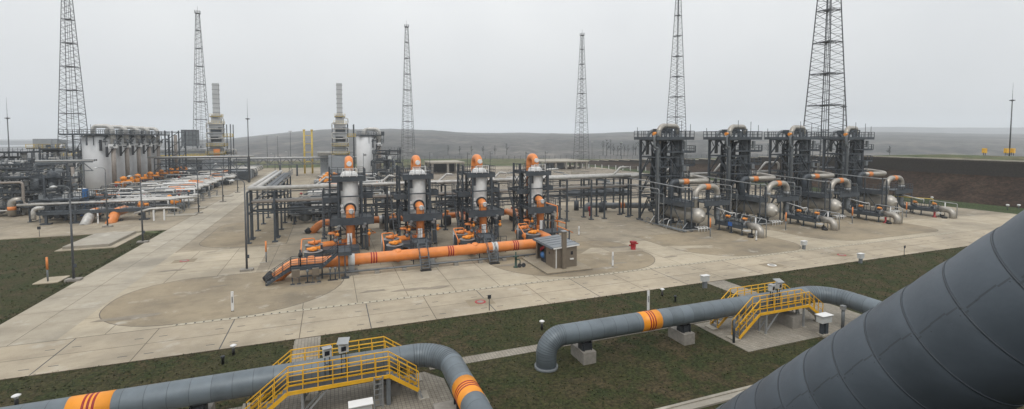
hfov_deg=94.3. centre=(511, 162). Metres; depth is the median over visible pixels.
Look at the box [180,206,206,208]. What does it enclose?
plinth
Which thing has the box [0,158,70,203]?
process frame
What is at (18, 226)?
apron
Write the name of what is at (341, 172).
pipe manifold
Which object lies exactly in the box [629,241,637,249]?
fire hydrant
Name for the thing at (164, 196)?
white pipe
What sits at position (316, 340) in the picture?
path
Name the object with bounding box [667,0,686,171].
lattice tower
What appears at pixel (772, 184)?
loop pipe
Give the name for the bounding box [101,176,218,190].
pipe manifold
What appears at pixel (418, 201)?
filter column
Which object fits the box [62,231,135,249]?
pavement
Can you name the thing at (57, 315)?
road
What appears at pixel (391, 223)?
gate valve
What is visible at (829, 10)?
lattice tower
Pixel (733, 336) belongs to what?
steel post
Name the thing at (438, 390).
paved island
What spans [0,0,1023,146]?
sky
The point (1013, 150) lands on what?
yellow box
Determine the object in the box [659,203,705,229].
separator drum
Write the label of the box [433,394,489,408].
pipe support
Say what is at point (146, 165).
white tank
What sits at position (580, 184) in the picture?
pipe rack
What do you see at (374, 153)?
process frame
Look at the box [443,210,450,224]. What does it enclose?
gate valve
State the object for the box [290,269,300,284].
junction box
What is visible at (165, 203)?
pipe manifold
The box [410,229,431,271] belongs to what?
grey stair
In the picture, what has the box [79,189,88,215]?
blue stand
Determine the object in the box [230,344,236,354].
bollard light
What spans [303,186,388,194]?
pipe manifold
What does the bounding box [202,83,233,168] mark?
exhaust stack
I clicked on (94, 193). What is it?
process frame
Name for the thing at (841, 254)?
manhole
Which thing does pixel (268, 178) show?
pipe rack
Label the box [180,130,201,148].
air intake house
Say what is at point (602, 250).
pavement
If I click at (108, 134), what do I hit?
tank platform
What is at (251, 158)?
pipe bridge
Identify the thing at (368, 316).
pavement joints
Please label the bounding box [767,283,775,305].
instrument box
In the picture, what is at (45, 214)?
manifold platform
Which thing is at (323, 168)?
storage tanks
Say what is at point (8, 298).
lawn
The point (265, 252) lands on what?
marker post
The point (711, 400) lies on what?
drain channel
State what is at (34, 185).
process frame
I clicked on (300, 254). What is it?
stem valve
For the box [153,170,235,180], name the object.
pipe manifold
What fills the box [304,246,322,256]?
gate valve
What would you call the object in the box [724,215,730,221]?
actuated valve
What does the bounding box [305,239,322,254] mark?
gate valve
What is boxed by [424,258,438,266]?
header support
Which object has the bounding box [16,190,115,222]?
process frame
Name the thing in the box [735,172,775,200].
bypass pipe
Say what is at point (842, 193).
drum platform
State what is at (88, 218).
pipe end
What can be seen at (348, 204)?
filter column
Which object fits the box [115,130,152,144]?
tank platform
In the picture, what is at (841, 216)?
utility piping
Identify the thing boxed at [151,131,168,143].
tank platform
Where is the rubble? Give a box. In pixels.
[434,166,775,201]
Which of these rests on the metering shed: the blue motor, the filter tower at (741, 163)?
the blue motor
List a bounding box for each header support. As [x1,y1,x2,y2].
[346,265,358,274]
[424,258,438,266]
[489,252,501,260]
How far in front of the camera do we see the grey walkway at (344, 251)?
50.06 m
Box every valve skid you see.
[321,239,359,267]
[392,234,436,261]
[459,229,506,254]
[515,225,568,238]
[535,202,572,234]
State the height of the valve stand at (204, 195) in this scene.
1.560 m
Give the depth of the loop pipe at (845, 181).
89.82 m
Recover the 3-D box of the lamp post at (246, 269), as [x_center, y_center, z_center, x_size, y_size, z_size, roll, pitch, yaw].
[-30.305,7.085,53.153,2.100,10.465,1.050,-1,3,-21]
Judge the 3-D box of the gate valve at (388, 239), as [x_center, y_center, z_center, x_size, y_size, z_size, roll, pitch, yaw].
[-15.605,10.576,61.370,2.060,2.580,2.039,-1,3,-21]
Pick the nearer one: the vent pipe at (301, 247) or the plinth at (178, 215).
the vent pipe at (301, 247)
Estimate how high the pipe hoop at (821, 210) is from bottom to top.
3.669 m
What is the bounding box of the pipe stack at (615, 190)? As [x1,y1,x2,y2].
[561,188,644,201]
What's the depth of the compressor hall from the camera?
188.47 m
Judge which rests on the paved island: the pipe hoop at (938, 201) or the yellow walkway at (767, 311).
the yellow walkway at (767, 311)
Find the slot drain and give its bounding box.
[172,232,952,325]
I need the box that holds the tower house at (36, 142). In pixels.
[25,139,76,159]
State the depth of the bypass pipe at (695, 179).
81.94 m
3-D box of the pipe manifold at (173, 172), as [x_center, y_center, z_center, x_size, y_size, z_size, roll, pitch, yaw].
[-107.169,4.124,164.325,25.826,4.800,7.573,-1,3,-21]
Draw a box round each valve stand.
[167,205,182,213]
[199,192,211,198]
[208,190,218,195]
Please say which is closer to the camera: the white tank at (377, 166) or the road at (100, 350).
the road at (100, 350)
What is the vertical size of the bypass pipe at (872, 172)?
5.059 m
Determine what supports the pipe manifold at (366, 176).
on the apron
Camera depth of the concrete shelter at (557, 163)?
230.67 m
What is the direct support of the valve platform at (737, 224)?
on the pavement at (188, 300)
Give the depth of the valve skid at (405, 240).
63.07 m
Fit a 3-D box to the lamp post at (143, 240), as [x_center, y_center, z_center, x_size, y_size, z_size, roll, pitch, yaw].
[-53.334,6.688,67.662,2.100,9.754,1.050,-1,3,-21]
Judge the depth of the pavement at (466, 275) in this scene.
52.93 m
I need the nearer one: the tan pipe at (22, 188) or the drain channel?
the drain channel
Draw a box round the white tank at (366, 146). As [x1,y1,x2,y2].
[358,127,381,174]
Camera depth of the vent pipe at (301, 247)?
56.34 m
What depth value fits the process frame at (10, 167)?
109.81 m
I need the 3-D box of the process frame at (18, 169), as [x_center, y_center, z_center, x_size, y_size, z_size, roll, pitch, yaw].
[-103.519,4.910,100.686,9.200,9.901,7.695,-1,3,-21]
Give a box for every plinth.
[165,213,197,216]
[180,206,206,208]
[211,195,233,197]
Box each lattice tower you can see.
[57,0,87,177]
[193,9,208,148]
[401,21,414,167]
[571,33,590,167]
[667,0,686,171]
[797,0,846,191]
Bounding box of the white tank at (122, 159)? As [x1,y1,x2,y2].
[105,125,130,186]
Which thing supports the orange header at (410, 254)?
on the header support at (500, 259)
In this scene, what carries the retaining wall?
on the embankment
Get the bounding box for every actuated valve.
[137,201,148,214]
[170,200,180,211]
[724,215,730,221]
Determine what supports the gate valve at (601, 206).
on the apron
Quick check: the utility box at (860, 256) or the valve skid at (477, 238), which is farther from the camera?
the valve skid at (477, 238)
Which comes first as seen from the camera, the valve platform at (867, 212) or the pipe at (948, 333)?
the pipe at (948, 333)
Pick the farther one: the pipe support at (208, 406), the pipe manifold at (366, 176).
the pipe manifold at (366, 176)
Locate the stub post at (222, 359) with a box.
[220,355,224,364]
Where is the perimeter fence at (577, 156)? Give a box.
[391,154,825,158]
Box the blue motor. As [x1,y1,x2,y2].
[540,251,543,261]
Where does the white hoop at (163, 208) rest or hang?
on the apron
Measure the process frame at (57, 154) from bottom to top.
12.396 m
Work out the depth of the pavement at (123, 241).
65.95 m
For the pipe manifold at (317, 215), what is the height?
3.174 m
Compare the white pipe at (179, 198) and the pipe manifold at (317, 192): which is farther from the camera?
the pipe manifold at (317, 192)
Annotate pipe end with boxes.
[79,206,104,224]
[105,205,127,223]
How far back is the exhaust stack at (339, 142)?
187.43 m
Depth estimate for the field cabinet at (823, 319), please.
36.02 m
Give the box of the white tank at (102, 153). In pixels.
[81,124,117,191]
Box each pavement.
[32,275,69,284]
[54,232,141,251]
[57,213,1016,339]
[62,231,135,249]
[100,217,937,325]
[501,192,774,253]
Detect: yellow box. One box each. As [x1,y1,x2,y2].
[1003,148,1008,155]
[1010,148,1015,155]
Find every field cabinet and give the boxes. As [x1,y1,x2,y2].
[348,397,372,408]
[815,312,833,337]
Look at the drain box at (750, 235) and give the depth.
72.08 m
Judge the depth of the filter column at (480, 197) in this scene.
70.23 m
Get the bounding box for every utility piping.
[625,177,707,231]
[694,174,782,225]
[767,175,845,219]
[826,173,901,213]
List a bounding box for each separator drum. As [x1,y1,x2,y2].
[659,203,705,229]
[730,198,777,222]
[792,195,841,216]
[839,193,897,210]
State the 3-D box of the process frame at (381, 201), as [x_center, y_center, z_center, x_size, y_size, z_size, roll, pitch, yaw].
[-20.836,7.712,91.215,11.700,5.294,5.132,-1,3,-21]
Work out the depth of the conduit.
53.99 m
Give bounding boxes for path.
[286,280,756,397]
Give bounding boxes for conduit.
[297,253,535,279]
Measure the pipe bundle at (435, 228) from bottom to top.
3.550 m
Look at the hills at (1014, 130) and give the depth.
3273.09 m
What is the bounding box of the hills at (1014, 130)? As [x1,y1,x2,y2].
[0,127,1023,144]
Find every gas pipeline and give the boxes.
[0,343,492,408]
[534,286,881,372]
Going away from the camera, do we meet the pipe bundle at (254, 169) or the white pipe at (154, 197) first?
the white pipe at (154, 197)
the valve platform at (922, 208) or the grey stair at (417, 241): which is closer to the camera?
the grey stair at (417, 241)
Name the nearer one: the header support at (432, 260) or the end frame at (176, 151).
the header support at (432, 260)
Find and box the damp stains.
[93,221,747,321]
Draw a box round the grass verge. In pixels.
[567,163,1023,213]
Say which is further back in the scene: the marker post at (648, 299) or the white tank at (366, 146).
the white tank at (366, 146)
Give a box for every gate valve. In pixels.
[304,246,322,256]
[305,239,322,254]
[383,234,398,250]
[386,239,402,261]
[389,213,395,228]
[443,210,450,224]
[454,229,467,244]
[460,234,474,254]
[516,225,529,239]
[526,229,540,238]
[574,196,578,210]
[599,197,602,212]
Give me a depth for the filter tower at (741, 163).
89.69 m
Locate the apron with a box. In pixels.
[0,167,1007,271]
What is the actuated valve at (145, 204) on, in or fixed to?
on the apron
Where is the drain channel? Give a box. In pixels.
[656,385,751,408]
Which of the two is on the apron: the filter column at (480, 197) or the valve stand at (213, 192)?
the valve stand at (213, 192)
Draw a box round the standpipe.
[513,252,525,267]
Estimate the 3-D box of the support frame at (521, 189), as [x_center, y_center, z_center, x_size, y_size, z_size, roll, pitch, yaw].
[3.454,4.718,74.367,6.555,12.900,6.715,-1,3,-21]
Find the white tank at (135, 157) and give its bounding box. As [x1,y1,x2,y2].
[118,126,141,180]
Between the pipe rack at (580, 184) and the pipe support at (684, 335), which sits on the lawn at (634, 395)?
the pipe support at (684, 335)
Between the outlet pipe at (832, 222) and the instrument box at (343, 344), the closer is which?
the instrument box at (343, 344)
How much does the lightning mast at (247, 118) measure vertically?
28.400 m
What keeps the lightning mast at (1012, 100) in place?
on the field
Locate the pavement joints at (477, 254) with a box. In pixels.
[99,217,938,326]
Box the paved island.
[230,303,860,408]
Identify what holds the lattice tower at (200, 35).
on the apron
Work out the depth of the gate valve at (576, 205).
97.96 m
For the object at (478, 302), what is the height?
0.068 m
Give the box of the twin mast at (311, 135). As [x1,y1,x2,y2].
[303,129,313,173]
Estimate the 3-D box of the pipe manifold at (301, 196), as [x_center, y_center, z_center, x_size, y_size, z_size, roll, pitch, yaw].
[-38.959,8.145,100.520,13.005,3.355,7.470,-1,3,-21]
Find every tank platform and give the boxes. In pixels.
[74,124,130,145]
[98,130,141,145]
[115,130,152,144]
[131,131,161,144]
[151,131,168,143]
[357,131,383,143]
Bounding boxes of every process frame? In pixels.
[0,147,48,185]
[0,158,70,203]
[0,160,36,199]
[0,162,54,209]
[0,170,62,216]
[14,171,82,213]
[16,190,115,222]
[38,144,80,193]
[38,147,82,188]
[64,189,122,208]
[288,196,358,224]
[371,156,394,181]
[372,147,402,180]
[372,191,432,215]
[403,165,430,180]
[434,193,501,212]
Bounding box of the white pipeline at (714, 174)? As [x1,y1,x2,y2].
[621,160,819,215]
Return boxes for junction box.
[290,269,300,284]
[311,267,320,282]
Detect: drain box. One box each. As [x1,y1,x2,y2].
[742,230,753,237]
[816,223,827,230]
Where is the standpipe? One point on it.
(519, 264)
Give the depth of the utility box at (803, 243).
63.83 m
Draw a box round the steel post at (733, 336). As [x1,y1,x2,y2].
[732,319,735,342]
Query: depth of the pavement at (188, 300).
54.12 m
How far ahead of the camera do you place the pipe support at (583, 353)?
31.80 m
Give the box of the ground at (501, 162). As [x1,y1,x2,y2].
[2,159,623,239]
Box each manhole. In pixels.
[171,258,197,263]
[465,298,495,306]
[759,262,783,267]
[830,253,853,256]
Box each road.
[0,171,283,346]
[0,228,995,380]
[466,166,606,168]
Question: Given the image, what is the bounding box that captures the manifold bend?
[31,206,44,218]
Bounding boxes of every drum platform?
[657,184,730,231]
[729,181,799,224]
[791,179,859,217]
[845,176,912,212]
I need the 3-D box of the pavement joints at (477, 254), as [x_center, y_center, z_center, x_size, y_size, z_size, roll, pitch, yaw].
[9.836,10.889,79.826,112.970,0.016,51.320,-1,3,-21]
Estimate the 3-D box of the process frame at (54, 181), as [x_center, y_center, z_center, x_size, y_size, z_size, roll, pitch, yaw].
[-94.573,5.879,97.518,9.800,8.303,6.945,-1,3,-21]
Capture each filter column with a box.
[340,156,358,244]
[402,155,425,237]
[459,154,487,232]
[505,153,543,228]
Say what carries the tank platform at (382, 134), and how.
attached to the white tank at (366, 146)
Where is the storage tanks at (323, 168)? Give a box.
[317,152,346,174]
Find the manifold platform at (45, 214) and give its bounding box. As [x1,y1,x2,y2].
[37,200,155,224]
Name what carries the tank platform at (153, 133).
attached to the white tank at (146, 165)
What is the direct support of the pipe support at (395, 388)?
on the paved island
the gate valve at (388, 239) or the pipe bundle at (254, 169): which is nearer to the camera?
the gate valve at (388, 239)
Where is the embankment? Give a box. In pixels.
[567,161,1023,207]
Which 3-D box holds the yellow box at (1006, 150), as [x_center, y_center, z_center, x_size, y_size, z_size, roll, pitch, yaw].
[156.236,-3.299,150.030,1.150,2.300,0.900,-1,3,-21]
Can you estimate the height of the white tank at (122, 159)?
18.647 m
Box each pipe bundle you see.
[216,165,262,179]
[328,224,375,249]
[400,220,440,244]
[465,216,500,239]
[523,213,556,228]
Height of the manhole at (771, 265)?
0.068 m
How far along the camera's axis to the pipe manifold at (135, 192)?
103.46 m
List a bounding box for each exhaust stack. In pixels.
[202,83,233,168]
[328,83,355,171]
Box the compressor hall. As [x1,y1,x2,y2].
[160,148,236,173]
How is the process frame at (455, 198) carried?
on the apron
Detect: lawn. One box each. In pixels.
[0,232,157,323]
[0,247,1023,408]
[0,287,64,323]
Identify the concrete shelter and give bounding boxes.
[424,160,464,173]
[525,159,588,169]
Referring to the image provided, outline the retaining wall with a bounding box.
[590,156,1023,177]
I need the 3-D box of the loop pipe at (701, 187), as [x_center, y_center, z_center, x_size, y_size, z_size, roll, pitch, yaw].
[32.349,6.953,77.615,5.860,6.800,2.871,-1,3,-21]
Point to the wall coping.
(869, 156)
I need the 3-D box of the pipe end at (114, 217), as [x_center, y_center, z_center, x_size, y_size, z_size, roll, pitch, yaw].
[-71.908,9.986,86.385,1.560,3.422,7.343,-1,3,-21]
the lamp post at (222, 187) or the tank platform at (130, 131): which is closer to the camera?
the lamp post at (222, 187)
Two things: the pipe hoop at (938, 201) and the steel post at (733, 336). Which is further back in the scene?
the pipe hoop at (938, 201)
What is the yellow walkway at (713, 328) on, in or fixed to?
on the paved island
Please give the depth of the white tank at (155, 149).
163.11 m
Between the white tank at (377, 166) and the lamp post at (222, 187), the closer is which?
the lamp post at (222, 187)
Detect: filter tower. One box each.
[634,121,695,224]
[703,120,762,216]
[764,122,821,211]
[819,124,874,209]
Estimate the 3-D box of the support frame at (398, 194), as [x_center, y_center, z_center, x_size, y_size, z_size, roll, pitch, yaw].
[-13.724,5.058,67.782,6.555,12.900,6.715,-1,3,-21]
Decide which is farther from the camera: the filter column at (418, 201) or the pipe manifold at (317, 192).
the pipe manifold at (317, 192)
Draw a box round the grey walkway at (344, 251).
[265,236,351,285]
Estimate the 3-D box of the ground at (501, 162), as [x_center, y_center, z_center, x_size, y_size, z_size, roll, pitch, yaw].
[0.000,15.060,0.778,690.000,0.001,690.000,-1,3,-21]
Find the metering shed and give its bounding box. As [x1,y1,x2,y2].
[522,234,592,274]
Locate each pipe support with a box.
[189,402,214,408]
[383,371,400,397]
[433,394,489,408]
[571,341,595,364]
[668,324,694,345]
[754,311,801,328]
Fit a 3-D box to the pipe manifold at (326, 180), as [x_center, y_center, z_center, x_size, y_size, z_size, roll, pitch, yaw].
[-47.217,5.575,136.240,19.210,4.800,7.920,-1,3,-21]
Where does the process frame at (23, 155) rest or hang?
on the apron
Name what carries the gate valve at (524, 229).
on the apron
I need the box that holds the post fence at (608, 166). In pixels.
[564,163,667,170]
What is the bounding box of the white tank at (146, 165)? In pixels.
[130,126,152,176]
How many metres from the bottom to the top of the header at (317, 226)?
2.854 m
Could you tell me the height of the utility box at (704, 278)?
1.300 m
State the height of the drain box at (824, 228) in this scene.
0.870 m
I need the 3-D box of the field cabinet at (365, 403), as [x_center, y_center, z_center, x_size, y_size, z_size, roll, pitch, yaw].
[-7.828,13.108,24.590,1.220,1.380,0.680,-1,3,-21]
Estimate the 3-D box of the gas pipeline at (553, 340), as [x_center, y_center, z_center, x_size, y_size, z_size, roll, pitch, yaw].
[17.715,12.459,26.953,27.449,2.932,20.380,-1,3,-21]
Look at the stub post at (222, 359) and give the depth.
31.51 m
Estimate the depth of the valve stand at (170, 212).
94.41 m
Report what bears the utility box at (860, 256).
on the lawn at (634, 395)
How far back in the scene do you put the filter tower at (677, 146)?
84.12 m
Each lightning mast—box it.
[5,101,9,149]
[245,109,249,182]
[840,106,846,188]
[1008,93,1014,155]
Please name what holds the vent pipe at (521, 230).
on the apron
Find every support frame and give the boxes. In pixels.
[322,154,373,249]
[390,153,441,243]
[451,152,503,231]
[508,152,560,230]
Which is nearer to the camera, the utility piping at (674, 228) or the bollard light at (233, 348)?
the bollard light at (233, 348)
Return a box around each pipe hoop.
[716,207,766,237]
[786,202,839,229]
[848,198,902,223]
[902,194,957,217]
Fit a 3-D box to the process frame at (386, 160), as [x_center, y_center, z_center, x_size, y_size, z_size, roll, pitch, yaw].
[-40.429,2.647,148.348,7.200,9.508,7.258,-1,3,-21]
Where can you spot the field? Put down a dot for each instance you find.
(1015, 158)
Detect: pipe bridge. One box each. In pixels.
[2,159,96,187]
[147,155,254,181]
[161,156,383,175]
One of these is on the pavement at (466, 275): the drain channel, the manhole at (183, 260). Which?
the manhole at (183, 260)
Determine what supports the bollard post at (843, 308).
on the paved island
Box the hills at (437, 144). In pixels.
[0,129,1023,167]
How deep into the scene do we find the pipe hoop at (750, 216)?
73.02 m
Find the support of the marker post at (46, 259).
on the pavement at (56, 279)
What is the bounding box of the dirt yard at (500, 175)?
[387,165,780,205]
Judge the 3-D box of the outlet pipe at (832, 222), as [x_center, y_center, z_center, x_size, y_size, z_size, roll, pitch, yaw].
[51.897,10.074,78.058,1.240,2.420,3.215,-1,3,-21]
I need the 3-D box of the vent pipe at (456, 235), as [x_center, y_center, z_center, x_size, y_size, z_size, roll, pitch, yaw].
[-6.578,10.290,61.822,1.547,3.065,3.160,-1,3,-21]
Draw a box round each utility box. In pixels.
[700,274,709,287]
[801,240,806,249]
[856,253,864,263]
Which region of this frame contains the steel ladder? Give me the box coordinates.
[373,372,390,408]
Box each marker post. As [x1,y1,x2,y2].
[45,257,48,280]
[231,291,233,311]
[260,241,267,262]
[647,290,649,310]
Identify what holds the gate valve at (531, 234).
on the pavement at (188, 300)
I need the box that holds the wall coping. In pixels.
[587,155,1023,161]
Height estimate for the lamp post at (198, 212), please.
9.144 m
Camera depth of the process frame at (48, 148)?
122.91 m
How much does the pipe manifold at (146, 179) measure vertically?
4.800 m
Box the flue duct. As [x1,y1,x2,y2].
[560,230,567,268]
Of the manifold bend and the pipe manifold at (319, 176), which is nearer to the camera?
the manifold bend
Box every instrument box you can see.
[321,345,331,378]
[336,337,349,375]
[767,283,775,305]
[773,278,784,304]
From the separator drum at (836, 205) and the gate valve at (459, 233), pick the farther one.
the separator drum at (836, 205)
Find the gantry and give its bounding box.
[58,129,96,183]
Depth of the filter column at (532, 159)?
73.61 m
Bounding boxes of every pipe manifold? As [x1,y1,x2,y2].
[68,193,194,213]
[73,185,203,194]
[89,182,211,194]
[96,189,196,203]
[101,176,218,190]
[119,188,199,197]
[120,174,225,190]
[143,172,236,184]
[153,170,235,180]
[165,168,236,179]
[178,167,227,173]
[287,203,359,219]
[299,192,359,202]
[300,188,336,194]
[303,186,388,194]
[307,180,384,189]
[314,172,379,183]
[315,174,380,183]
[316,173,376,178]
[322,172,373,174]
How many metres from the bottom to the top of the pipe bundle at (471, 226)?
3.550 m
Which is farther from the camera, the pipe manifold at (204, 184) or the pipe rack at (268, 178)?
the pipe manifold at (204, 184)
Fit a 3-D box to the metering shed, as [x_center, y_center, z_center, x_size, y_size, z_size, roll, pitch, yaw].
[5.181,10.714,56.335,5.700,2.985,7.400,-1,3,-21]
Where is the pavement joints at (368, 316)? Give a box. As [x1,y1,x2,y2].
[18,233,983,374]
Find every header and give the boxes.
[262,230,550,281]
[304,209,518,233]
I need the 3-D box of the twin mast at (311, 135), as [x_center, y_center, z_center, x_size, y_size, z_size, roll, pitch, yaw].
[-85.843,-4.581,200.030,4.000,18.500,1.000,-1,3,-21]
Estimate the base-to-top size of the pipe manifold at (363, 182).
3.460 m
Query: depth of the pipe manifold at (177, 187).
114.58 m
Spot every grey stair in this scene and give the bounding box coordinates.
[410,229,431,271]
[474,225,499,264]
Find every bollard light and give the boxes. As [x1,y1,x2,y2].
[11,393,20,404]
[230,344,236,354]
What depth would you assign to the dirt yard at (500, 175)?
163.82 m
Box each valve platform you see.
[716,213,753,235]
[787,208,824,228]
[849,204,883,221]
[903,200,940,215]
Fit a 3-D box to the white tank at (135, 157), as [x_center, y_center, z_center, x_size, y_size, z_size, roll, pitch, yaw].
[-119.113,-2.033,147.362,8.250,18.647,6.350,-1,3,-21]
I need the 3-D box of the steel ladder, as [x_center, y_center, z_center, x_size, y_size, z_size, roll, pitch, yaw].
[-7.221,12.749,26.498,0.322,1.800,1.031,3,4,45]
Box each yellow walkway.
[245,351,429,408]
[705,282,801,330]
[726,289,822,341]
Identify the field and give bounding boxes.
[624,154,1023,160]
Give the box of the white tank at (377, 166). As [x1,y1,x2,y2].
[356,128,378,172]
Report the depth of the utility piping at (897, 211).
96.33 m
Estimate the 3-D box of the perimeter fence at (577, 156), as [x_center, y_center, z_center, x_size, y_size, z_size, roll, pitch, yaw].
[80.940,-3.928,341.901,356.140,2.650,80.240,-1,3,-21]
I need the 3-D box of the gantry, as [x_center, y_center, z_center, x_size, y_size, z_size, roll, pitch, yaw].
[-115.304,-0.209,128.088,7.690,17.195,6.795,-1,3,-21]
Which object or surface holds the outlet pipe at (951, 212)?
on the apron
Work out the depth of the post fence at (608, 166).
228.42 m
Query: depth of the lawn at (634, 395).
32.41 m
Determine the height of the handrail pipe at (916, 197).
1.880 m
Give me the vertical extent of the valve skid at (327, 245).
2.175 m
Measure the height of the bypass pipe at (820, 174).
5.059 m
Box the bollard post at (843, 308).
[840,305,846,327]
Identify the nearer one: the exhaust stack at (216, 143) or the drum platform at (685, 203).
the drum platform at (685, 203)
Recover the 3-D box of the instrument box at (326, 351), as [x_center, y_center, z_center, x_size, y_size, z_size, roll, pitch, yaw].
[-10.135,10.999,26.029,0.500,1.745,0.440,-2,4,-33]
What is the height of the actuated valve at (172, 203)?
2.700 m
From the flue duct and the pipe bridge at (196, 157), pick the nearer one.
the flue duct
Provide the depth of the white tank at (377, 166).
179.30 m
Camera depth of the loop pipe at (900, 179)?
95.57 m
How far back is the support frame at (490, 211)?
70.22 m
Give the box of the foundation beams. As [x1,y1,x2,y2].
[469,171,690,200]
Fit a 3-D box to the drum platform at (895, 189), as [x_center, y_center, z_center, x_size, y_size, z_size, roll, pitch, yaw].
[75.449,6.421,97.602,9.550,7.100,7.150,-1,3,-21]
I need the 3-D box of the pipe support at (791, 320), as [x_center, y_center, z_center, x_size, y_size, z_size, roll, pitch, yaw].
[21.876,12.377,39.134,1.000,1.440,3.600,-1,3,-21]
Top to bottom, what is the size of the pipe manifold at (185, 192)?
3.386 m
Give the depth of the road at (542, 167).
240.65 m
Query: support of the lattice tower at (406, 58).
on the dirt yard at (500, 175)
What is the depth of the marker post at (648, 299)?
41.04 m
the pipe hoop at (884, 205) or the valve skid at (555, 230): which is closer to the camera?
the valve skid at (555, 230)
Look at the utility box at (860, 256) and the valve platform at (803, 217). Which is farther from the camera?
the valve platform at (803, 217)
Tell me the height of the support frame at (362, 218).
12.900 m
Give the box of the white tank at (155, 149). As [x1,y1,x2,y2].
[140,127,161,173]
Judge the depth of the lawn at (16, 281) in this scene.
58.20 m
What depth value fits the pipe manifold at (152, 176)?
149.88 m
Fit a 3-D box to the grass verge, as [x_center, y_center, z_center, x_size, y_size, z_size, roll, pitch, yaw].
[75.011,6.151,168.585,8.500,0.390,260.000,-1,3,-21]
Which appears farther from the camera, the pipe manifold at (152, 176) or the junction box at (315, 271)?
the pipe manifold at (152, 176)
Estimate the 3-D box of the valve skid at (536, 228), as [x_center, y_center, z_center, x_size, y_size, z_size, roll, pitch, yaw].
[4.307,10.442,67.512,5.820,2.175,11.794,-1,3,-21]
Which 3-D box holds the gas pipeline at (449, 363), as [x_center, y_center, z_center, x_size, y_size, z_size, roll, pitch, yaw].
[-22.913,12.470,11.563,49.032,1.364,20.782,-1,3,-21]
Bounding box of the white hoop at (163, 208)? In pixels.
[134,207,181,220]
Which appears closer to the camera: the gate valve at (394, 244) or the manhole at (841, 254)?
the gate valve at (394, 244)
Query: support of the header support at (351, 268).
on the apron
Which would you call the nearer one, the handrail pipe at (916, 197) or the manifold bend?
the manifold bend
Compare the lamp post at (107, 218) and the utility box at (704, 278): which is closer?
the utility box at (704, 278)
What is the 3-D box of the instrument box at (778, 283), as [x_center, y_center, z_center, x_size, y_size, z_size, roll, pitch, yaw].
[21.024,10.257,37.474,0.620,2.045,0.600,0,3,-9]
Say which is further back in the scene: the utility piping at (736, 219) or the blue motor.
the utility piping at (736, 219)
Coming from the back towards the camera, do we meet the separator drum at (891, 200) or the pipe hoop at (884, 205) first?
the separator drum at (891, 200)
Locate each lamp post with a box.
[49,185,82,281]
[93,167,112,227]
[127,175,148,242]
[188,168,202,213]
[215,163,226,201]
[229,179,253,271]
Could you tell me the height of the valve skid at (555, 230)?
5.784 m
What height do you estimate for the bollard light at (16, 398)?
0.770 m
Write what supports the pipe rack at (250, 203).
on the apron
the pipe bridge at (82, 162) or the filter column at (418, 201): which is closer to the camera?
the filter column at (418, 201)
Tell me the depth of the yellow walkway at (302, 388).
25.86 m
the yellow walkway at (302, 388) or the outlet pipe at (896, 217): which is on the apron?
the outlet pipe at (896, 217)
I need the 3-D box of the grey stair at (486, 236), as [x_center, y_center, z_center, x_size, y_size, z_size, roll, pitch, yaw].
[-2.838,10.160,58.922,2.150,3.725,5.525,-1,3,-21]
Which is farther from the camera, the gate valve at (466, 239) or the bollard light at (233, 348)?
the gate valve at (466, 239)
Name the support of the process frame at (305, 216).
on the pavement at (188, 300)
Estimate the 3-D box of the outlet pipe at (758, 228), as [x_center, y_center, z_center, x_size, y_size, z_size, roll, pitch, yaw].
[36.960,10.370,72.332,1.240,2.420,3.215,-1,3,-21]
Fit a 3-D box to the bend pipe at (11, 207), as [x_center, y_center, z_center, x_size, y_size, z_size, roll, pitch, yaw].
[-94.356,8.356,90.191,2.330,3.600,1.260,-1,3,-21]
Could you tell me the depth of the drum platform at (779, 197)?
83.83 m
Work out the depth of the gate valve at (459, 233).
63.93 m
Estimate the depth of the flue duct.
53.63 m
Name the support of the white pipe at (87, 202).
on the apron
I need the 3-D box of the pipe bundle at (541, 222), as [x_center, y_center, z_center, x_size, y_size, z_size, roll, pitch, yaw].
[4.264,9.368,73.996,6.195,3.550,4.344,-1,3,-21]
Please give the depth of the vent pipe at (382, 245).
59.61 m
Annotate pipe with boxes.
[0,181,43,203]
[7,197,21,215]
[16,198,178,222]
[44,197,188,219]
[68,196,199,212]
[110,196,188,207]
[300,238,314,257]
[381,232,393,250]
[453,227,463,244]
[517,223,527,239]
[585,202,654,211]
[667,174,708,205]
[692,184,722,220]
[716,210,1023,408]
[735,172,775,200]
[743,221,763,237]
[764,180,795,219]
[793,170,834,196]
[817,215,837,230]
[827,178,859,214]
[850,168,886,193]
[879,210,900,223]
[883,175,912,209]
[894,196,933,204]
[934,205,955,218]
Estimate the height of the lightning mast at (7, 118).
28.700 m
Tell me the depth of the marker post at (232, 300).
40.96 m
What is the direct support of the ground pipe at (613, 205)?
on the apron
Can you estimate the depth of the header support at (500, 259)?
58.15 m
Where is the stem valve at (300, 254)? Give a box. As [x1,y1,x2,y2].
[298,249,301,266]
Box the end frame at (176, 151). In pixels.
[164,131,186,173]
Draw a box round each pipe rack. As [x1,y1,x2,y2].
[246,166,630,243]
[247,169,292,237]
[506,173,643,211]
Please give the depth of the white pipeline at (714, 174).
98.72 m
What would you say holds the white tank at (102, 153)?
on the apron
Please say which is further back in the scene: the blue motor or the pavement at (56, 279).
the blue motor
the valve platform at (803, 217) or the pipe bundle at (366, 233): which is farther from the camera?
the valve platform at (803, 217)

